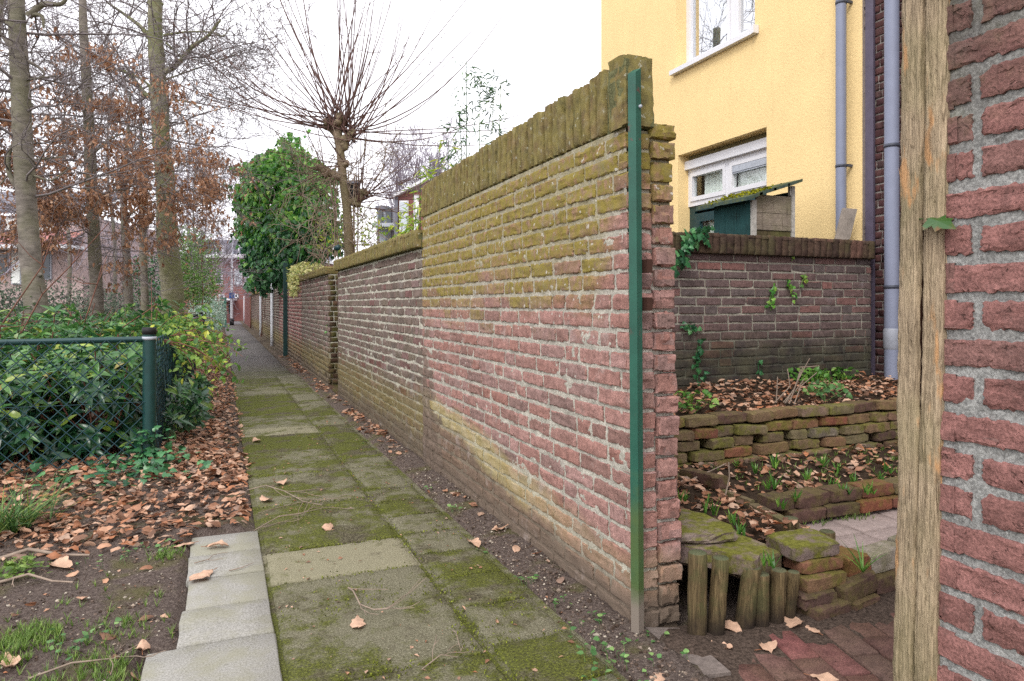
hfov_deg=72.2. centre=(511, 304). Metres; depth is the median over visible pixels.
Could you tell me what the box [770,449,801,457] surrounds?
loose brick
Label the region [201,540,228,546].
fallen leaf
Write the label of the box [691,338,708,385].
ivy sprig
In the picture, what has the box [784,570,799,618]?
palisade stake
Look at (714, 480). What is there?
long brick
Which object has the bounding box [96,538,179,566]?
weed plant
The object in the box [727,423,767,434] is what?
loose brick
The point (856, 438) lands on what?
loose brick
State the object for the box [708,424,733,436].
loose brick
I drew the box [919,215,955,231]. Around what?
ivy leaf
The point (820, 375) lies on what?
bed plant
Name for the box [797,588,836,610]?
stack brick
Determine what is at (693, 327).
ivy sprig
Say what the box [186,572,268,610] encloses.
concrete slab
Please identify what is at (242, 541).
concrete slab
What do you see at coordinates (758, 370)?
ivy sprig
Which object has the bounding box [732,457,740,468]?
bulb shoot
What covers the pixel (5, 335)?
laurel bush
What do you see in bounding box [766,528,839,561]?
stone slab
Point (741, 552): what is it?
stone slab
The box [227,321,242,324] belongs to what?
street
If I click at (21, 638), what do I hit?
grass
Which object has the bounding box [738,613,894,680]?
brick paving
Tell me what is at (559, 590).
soil clods
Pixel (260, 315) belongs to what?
drain pipe
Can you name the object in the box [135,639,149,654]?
fallen leaf
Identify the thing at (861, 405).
loose brick
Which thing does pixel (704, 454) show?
loose brick
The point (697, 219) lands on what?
garden door
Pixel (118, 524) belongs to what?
leaf fragments
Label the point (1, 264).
window
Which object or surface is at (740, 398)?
raised bed soil
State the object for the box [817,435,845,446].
loose brick
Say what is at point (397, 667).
moss tufts
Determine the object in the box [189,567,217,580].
fallen leaf
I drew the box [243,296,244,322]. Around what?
drain pipe
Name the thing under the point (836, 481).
bulb shoot
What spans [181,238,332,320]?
brick town house
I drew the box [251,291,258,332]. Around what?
alley wall
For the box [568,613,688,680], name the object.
weed plant
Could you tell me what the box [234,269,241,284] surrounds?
window
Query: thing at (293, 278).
variegated ivy
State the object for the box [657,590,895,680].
paving joint sand
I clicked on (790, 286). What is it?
ivy sprig
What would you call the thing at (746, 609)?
palisade stake
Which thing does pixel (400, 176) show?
bare poplar
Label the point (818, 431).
loose brick
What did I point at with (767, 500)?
edging brick
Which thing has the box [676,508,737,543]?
stone slab
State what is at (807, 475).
bulb shoot
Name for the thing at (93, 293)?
bare shoot
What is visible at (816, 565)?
stack brick
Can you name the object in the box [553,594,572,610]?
weed plant
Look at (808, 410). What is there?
loose brick
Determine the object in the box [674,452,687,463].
loose brick
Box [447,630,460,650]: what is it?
fallen twig
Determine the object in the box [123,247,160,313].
conifer shrub
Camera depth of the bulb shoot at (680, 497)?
3.15 m
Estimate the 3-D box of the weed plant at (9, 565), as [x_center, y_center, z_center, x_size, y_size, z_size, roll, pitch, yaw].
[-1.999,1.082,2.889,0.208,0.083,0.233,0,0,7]
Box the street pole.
[229,253,234,324]
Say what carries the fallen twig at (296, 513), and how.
on the path
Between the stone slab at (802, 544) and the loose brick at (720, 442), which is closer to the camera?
the stone slab at (802, 544)
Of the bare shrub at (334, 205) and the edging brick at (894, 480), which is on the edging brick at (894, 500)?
the edging brick at (894, 480)
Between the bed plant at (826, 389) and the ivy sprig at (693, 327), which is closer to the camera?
the bed plant at (826, 389)
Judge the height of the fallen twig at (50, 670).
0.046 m
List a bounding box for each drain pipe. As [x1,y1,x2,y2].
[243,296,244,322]
[250,296,250,327]
[259,294,261,336]
[270,283,273,345]
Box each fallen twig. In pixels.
[0,547,90,560]
[0,573,73,586]
[28,643,165,678]
[194,552,225,563]
[242,485,350,520]
[253,500,353,530]
[348,577,426,614]
[422,635,469,669]
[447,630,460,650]
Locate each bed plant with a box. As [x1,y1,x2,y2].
[673,389,718,412]
[788,366,834,384]
[803,379,852,400]
[821,367,858,381]
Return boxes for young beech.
[0,0,153,234]
[1,24,230,318]
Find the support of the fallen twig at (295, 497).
on the path
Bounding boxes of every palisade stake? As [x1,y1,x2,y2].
[687,549,706,635]
[707,555,729,635]
[734,567,761,629]
[755,571,769,627]
[769,567,787,623]
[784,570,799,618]
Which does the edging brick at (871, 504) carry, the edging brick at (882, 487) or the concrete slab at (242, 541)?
the edging brick at (882, 487)
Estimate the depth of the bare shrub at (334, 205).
11.11 m
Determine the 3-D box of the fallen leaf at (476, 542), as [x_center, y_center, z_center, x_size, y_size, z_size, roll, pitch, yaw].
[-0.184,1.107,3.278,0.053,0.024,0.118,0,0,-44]
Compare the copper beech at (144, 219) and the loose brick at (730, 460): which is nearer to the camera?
the loose brick at (730, 460)
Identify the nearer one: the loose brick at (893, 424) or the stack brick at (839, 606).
the stack brick at (839, 606)
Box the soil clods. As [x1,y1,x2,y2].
[0,409,703,680]
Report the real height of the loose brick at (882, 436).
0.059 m
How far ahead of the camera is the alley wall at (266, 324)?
20.54 m
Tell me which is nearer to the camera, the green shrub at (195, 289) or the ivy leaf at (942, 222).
the ivy leaf at (942, 222)
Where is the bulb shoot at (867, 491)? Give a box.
[862,480,876,494]
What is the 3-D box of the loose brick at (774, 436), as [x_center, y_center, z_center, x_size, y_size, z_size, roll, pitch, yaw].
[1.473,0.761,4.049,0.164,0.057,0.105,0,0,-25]
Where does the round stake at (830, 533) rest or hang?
on the patio bed
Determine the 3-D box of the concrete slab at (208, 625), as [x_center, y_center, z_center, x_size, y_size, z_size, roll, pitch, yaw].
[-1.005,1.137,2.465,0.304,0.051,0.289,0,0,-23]
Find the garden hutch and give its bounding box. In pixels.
[696,179,802,236]
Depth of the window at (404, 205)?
29.90 m
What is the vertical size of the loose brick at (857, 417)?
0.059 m
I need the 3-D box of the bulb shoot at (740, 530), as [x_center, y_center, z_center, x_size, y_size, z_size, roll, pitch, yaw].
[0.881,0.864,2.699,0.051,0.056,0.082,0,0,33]
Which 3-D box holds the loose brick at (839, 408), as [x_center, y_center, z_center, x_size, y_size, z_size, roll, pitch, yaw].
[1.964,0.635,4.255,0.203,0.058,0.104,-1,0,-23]
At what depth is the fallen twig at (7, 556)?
3.09 m
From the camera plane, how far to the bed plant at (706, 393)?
4.06 m
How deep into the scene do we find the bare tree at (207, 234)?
34.11 m
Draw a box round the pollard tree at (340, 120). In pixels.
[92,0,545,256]
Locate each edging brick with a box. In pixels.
[757,491,793,510]
[775,506,826,522]
[780,487,829,508]
[815,483,861,502]
[821,501,859,517]
[845,478,894,497]
[853,495,891,512]
[883,476,898,494]
[884,494,897,507]
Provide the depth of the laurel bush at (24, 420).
4.57 m
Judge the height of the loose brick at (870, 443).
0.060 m
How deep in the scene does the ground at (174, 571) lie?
2.84 m
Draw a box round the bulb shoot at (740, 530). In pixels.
[732,523,746,535]
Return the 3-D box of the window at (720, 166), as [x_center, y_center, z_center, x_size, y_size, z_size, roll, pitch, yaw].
[2.456,-1.487,7.856,0.168,0.614,1.490,0,0,-23]
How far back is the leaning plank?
5.95 m
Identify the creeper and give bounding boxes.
[130,302,248,395]
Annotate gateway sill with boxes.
[328,385,337,393]
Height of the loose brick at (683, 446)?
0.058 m
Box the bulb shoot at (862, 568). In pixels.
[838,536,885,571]
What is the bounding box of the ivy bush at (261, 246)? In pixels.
[223,129,343,298]
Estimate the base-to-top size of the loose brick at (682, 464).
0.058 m
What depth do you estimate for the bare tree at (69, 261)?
24.00 m
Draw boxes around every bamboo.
[392,140,463,238]
[438,60,513,170]
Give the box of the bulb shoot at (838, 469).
[832,462,840,472]
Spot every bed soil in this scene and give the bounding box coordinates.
[675,375,897,415]
[675,446,897,564]
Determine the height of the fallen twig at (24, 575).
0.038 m
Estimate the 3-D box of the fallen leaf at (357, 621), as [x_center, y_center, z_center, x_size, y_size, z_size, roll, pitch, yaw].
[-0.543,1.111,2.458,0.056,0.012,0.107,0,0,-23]
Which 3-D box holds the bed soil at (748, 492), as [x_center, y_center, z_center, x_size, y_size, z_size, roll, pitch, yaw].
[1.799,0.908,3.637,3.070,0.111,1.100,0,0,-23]
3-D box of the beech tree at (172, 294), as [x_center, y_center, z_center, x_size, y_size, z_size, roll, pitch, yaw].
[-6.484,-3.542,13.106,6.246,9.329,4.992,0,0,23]
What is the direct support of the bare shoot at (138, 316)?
on the ground at (174, 571)
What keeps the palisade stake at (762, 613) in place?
on the paving joint sand at (745, 645)
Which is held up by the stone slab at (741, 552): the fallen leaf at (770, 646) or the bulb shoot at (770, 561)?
the bulb shoot at (770, 561)
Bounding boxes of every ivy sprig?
[671,224,715,277]
[680,321,701,334]
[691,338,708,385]
[756,360,762,374]
[764,283,776,309]
[786,279,797,303]
[799,274,808,287]
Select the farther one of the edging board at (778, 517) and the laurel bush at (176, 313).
the laurel bush at (176, 313)
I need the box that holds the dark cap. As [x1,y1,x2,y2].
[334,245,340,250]
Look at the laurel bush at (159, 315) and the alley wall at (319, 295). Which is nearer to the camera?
the laurel bush at (159, 315)
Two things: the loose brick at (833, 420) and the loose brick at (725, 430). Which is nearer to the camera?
the loose brick at (725, 430)
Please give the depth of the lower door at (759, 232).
6.02 m
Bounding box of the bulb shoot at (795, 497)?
[791,489,801,501]
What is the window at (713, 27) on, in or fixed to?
in the yellow house at (750, 94)
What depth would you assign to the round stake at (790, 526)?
2.87 m
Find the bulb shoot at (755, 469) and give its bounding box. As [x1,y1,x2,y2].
[751,462,757,473]
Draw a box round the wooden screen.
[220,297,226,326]
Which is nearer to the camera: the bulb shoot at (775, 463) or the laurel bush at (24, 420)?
the bulb shoot at (775, 463)
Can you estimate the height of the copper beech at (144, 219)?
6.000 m
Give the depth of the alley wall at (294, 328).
13.74 m
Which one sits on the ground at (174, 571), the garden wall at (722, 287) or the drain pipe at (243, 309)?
the garden wall at (722, 287)
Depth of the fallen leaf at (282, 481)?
4.36 m
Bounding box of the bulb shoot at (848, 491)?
[837,480,852,493]
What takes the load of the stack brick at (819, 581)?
on the stack brick at (806, 601)
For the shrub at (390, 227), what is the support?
on the ground at (174, 571)
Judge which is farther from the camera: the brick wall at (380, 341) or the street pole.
the street pole
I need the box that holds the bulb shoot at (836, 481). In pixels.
[828,474,840,484]
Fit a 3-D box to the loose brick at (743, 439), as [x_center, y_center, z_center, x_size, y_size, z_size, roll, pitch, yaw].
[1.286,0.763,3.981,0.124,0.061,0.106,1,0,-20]
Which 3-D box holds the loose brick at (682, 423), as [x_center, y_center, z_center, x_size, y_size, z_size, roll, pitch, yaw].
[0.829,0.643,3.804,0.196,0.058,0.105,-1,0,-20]
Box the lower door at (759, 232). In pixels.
[757,230,790,236]
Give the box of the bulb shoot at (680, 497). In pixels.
[677,491,688,501]
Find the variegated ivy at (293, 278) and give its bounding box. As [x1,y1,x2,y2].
[286,261,323,297]
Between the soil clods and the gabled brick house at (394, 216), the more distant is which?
the gabled brick house at (394, 216)
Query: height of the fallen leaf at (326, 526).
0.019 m
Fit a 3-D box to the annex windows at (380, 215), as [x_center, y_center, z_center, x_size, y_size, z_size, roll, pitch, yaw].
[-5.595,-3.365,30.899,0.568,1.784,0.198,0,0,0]
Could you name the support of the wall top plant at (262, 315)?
on the alley wall at (266, 324)
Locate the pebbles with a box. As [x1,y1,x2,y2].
[1,431,656,680]
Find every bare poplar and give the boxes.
[361,119,429,242]
[396,117,436,186]
[398,111,469,183]
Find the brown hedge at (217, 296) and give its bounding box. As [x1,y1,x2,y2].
[183,264,227,314]
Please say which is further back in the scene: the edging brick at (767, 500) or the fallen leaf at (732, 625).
the edging brick at (767, 500)
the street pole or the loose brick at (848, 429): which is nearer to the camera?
the loose brick at (848, 429)
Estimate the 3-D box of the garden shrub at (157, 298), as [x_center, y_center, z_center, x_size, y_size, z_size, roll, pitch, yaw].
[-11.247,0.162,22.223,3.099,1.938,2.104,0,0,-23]
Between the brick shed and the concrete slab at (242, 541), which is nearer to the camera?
the concrete slab at (242, 541)
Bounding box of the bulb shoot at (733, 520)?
[725,509,744,525]
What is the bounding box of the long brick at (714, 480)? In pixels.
[679,467,728,488]
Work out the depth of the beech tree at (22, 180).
7.54 m
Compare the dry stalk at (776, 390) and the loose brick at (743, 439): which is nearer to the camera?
the loose brick at (743, 439)
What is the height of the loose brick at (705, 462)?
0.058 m
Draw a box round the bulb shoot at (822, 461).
[810,452,829,467]
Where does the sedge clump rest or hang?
on the ground at (174, 571)
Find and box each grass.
[0,545,185,680]
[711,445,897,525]
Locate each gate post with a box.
[283,263,287,355]
[628,68,652,633]
[892,0,950,680]
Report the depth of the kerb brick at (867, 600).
2.59 m
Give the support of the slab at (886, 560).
on the patio bed
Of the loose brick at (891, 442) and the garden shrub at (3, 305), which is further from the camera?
the garden shrub at (3, 305)
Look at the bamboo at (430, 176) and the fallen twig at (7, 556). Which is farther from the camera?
the bamboo at (430, 176)
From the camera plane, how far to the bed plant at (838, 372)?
5.60 m
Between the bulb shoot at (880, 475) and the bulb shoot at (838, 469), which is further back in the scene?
the bulb shoot at (838, 469)
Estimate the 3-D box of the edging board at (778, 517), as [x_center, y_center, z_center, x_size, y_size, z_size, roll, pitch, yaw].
[1.156,0.971,2.975,0.052,0.139,0.432,0,0,-18]
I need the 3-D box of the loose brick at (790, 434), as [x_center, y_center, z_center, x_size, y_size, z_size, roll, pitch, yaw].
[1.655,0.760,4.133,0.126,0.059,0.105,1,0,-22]
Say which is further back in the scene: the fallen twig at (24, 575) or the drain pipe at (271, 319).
the drain pipe at (271, 319)
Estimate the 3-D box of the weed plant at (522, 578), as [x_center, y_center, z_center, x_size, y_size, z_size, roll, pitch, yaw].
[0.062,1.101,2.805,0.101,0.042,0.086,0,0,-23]
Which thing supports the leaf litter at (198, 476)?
on the ground at (174, 571)
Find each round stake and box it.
[783,516,798,569]
[819,529,835,539]
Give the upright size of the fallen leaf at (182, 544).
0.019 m
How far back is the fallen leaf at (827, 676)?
2.09 m
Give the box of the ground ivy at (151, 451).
[5,425,211,486]
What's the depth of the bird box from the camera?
11.23 m
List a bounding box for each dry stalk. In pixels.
[685,463,725,482]
[725,462,729,494]
[774,358,816,404]
[775,377,777,402]
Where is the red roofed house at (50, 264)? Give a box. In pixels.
[0,192,160,329]
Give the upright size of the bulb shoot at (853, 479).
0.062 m
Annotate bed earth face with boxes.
[679,410,877,450]
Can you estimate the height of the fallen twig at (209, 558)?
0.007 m
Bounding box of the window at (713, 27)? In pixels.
[669,0,758,75]
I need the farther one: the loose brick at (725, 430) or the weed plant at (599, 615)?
the loose brick at (725, 430)
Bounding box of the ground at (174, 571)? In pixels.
[0,321,770,680]
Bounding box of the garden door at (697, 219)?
[690,193,766,232]
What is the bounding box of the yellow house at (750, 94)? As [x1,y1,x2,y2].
[601,0,874,410]
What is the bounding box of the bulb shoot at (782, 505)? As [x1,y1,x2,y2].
[775,496,787,509]
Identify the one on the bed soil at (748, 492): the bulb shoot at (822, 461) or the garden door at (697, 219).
the bulb shoot at (822, 461)
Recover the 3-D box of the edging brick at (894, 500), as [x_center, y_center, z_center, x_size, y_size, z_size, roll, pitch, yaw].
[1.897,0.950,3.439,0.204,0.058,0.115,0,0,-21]
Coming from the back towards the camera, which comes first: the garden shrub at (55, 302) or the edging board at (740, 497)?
the garden shrub at (55, 302)
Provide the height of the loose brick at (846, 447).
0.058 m
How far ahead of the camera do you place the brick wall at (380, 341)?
6.06 m
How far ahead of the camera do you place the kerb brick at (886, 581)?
2.71 m
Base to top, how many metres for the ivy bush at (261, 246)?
5.238 m
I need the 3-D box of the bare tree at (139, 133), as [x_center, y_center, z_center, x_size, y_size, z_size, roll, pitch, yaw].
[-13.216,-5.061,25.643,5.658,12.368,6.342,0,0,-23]
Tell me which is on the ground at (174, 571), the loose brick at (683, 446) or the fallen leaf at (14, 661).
the fallen leaf at (14, 661)
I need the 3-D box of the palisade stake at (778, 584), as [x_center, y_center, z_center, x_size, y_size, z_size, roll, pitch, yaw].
[0.932,1.044,2.466,0.077,0.219,0.057,0,0,-23]
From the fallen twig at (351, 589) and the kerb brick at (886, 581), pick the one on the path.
the fallen twig at (351, 589)
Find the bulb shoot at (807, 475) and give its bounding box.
[802,469,811,480]
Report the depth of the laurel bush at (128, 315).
8.85 m
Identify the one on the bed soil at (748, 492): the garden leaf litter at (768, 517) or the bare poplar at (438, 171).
the garden leaf litter at (768, 517)
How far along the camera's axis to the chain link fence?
4.48 m
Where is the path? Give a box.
[225,325,618,680]
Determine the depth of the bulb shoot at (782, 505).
3.05 m
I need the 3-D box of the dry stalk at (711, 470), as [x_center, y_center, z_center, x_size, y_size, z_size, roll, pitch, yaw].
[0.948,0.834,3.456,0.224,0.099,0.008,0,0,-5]
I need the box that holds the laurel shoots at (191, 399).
[157,370,215,440]
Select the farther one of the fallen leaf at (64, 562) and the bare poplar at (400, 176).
the bare poplar at (400, 176)
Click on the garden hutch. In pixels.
(761, 214)
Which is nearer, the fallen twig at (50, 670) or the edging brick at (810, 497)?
the fallen twig at (50, 670)
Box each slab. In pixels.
[141,633,282,680]
[177,599,273,648]
[186,548,263,587]
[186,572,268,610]
[190,531,259,556]
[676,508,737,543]
[678,534,769,574]
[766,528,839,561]
[852,540,895,573]
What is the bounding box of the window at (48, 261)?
[43,252,51,279]
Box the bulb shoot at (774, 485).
[761,470,783,488]
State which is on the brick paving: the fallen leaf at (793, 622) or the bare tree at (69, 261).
the fallen leaf at (793, 622)
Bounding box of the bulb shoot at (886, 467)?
[882,461,893,472]
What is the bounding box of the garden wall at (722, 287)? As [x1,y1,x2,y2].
[670,231,874,416]
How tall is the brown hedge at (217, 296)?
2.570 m
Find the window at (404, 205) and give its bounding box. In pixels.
[399,196,418,231]
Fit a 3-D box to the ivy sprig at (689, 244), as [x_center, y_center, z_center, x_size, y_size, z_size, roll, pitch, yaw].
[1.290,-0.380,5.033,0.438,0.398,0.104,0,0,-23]
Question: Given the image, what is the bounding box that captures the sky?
[0,0,600,260]
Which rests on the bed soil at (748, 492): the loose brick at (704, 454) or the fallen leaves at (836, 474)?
the fallen leaves at (836, 474)
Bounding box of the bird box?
[347,180,359,197]
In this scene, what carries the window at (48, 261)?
in the red roofed house at (50, 264)
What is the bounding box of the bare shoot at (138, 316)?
[94,276,156,412]
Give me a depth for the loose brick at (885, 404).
4.36 m
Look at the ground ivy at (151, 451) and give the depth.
4.26 m
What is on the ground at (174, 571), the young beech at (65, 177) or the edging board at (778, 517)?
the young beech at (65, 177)
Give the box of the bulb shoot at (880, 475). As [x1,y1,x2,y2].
[874,472,885,479]
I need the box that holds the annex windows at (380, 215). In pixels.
[378,207,391,240]
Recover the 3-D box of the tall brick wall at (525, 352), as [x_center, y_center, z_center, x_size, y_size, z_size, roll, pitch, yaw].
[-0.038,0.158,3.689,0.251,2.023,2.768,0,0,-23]
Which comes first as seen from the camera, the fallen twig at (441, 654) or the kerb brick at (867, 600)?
the fallen twig at (441, 654)
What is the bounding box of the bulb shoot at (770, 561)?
[760,550,780,567]
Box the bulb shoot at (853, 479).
[849,471,857,481]
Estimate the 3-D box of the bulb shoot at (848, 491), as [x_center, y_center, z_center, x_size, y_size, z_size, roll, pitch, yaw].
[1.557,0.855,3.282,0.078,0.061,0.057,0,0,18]
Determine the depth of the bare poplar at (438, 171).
43.77 m
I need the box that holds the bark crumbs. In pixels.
[1,407,619,679]
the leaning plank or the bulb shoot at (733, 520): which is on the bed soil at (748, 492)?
the bulb shoot at (733, 520)
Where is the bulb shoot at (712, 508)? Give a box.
[702,493,721,515]
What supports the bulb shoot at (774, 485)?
on the bed soil at (748, 492)
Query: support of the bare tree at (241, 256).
on the ground at (174, 571)
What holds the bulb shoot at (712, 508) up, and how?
on the bed soil at (748, 492)
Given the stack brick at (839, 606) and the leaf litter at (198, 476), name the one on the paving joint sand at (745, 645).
the stack brick at (839, 606)
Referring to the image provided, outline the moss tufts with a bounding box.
[247,418,610,680]
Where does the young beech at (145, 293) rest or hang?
on the ground at (174, 571)
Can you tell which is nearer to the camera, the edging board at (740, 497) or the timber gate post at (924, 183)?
the timber gate post at (924, 183)
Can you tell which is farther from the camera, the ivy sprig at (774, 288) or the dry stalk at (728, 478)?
the ivy sprig at (774, 288)
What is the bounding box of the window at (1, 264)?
[0,252,8,271]
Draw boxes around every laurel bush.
[0,296,66,352]
[0,303,113,425]
[0,322,17,421]
[0,324,105,467]
[2,322,141,462]
[29,306,135,407]
[48,295,172,421]
[72,303,154,347]
[98,304,172,386]
[118,300,185,384]
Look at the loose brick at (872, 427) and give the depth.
4.29 m
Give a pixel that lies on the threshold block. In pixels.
(711, 666)
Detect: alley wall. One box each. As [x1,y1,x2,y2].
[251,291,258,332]
[262,286,278,348]
[279,275,301,365]
[299,266,337,385]
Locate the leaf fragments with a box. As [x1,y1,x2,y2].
[0,337,254,568]
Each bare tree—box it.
[0,0,99,275]
[0,0,182,311]
[0,1,193,320]
[60,0,226,260]
[103,109,246,312]
[130,157,255,302]
[133,86,249,321]
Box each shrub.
[0,272,63,337]
[0,282,88,337]
[1,275,134,331]
[65,283,160,325]
[104,279,207,318]
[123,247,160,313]
[159,224,223,316]
[186,295,226,332]
[256,91,434,290]
[313,204,422,266]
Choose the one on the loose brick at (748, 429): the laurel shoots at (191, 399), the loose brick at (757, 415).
the loose brick at (757, 415)
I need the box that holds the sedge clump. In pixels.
[0,471,115,532]
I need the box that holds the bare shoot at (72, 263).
[17,223,108,338]
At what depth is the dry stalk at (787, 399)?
4.40 m
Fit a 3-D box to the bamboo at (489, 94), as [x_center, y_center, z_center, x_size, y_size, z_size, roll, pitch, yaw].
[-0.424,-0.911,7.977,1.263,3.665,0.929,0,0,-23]
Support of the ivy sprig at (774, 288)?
attached to the garden wall at (722, 287)
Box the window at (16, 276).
[11,251,20,283]
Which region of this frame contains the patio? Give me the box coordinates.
[800,507,896,547]
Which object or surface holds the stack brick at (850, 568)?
on the kerb brick at (858, 586)
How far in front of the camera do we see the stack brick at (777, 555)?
2.59 m
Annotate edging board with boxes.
[707,487,754,505]
[748,503,801,528]
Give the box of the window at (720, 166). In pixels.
[685,132,766,206]
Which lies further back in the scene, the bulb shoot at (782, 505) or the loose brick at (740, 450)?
the loose brick at (740, 450)
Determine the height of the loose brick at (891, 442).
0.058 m
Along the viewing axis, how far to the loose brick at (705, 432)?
3.82 m
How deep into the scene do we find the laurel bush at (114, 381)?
4.72 m
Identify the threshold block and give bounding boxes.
[645,627,730,677]
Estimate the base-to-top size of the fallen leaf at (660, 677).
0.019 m
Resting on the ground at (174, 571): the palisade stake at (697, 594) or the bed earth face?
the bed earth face
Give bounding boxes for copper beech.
[0,0,276,327]
[0,3,285,322]
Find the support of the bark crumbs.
on the ground at (174, 571)
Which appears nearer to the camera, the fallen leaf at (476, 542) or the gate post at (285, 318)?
the fallen leaf at (476, 542)
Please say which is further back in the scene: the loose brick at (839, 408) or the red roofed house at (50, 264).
the red roofed house at (50, 264)
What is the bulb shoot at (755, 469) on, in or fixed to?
on the bed soil at (748, 492)
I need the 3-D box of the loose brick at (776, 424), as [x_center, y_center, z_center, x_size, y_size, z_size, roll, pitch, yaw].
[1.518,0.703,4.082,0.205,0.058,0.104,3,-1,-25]
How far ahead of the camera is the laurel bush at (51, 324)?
5.81 m
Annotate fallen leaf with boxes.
[0,652,21,667]
[49,556,72,568]
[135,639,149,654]
[172,541,198,547]
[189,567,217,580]
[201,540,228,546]
[260,495,271,500]
[274,477,289,484]
[322,523,332,530]
[350,615,365,627]
[467,537,480,546]
[650,672,664,680]
[711,640,732,648]
[725,620,741,631]
[757,640,776,652]
[784,616,803,627]
[804,672,838,680]
[805,625,822,634]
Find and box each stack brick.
[729,547,781,577]
[782,555,842,573]
[787,569,846,592]
[796,598,851,620]
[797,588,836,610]
[837,545,870,576]
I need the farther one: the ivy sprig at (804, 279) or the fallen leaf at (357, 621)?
the ivy sprig at (804, 279)
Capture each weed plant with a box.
[0,555,52,578]
[47,617,121,665]
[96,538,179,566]
[513,574,538,584]
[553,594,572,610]
[568,610,601,627]
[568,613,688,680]
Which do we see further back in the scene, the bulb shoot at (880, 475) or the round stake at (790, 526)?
the bulb shoot at (880, 475)
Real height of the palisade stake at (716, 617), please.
0.291 m
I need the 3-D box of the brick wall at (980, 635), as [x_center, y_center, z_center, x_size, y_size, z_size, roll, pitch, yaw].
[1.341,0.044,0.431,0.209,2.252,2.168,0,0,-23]
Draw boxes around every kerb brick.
[833,569,878,602]
[852,593,879,610]
[873,568,895,594]
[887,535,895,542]
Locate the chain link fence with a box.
[0,312,204,476]
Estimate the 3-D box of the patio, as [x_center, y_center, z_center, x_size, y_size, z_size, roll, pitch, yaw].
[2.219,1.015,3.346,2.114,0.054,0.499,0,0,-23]
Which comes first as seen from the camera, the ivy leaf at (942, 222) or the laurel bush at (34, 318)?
the ivy leaf at (942, 222)
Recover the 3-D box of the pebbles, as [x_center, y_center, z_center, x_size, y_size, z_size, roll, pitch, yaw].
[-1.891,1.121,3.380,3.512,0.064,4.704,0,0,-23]
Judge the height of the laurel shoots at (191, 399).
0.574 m
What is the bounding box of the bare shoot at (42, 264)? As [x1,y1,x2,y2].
[0,237,51,348]
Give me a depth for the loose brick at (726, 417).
3.94 m
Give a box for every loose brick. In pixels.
[674,429,694,440]
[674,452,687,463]
[677,439,699,451]
[678,462,692,467]
[679,413,718,427]
[679,417,684,427]
[684,426,717,438]
[684,447,724,461]
[687,460,712,466]
[700,436,733,449]
[707,411,746,423]
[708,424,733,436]
[711,457,743,465]
[720,445,751,457]
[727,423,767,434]
[728,434,752,445]
[742,453,770,462]
[743,409,773,422]
[749,441,788,454]
[752,431,783,442]
[757,419,791,430]
[762,406,797,418]
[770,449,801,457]
[779,429,806,439]
[782,416,817,429]
[783,437,819,448]
[791,405,828,416]
[795,446,831,454]
[801,425,838,437]
[813,415,847,425]
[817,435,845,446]
[818,403,853,414]
[828,445,852,450]
[832,424,863,434]
[838,412,869,423]
[838,433,867,444]
[840,400,875,412]
[847,440,880,448]
[855,421,889,432]
[863,411,887,421]
[867,430,895,440]
[868,399,896,409]
[876,439,897,445]
[878,410,896,419]
[884,420,896,429]
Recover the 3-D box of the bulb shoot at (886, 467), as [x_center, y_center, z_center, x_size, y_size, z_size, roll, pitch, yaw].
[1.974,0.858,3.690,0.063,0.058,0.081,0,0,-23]
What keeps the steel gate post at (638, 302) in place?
on the ground at (174, 571)
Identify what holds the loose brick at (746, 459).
on the bed soil at (748, 492)
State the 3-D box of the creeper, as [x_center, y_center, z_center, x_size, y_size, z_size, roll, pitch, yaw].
[-3.408,0.382,7.222,1.210,0.816,5.402,0,0,-23]
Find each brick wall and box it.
[333,230,423,458]
[421,54,682,627]
[937,0,1023,680]
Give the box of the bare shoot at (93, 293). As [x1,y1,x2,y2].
[61,256,106,329]
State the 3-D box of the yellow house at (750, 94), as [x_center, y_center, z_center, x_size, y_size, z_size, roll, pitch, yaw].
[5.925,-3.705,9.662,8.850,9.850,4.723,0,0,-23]
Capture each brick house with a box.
[372,177,429,242]
[862,0,902,379]
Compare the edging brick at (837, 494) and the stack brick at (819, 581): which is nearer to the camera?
the stack brick at (819, 581)
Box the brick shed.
[243,284,255,326]
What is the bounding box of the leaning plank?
[834,208,856,239]
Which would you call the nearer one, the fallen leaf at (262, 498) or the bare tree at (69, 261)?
the fallen leaf at (262, 498)
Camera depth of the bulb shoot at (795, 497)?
3.15 m
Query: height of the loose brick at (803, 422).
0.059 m
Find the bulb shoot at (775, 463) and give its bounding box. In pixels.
[769,453,782,468]
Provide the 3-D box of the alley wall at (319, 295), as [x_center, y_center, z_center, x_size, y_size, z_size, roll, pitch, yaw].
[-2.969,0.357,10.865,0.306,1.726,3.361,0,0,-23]
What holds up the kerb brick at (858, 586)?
on the kerb brick at (867, 600)
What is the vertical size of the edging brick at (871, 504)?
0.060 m
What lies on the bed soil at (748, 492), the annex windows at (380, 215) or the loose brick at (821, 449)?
the loose brick at (821, 449)
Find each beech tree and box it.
[0,0,229,347]
[5,0,338,318]
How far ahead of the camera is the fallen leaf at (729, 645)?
2.27 m
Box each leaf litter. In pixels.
[0,331,563,680]
[673,371,897,540]
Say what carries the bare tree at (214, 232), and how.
on the ground at (174, 571)

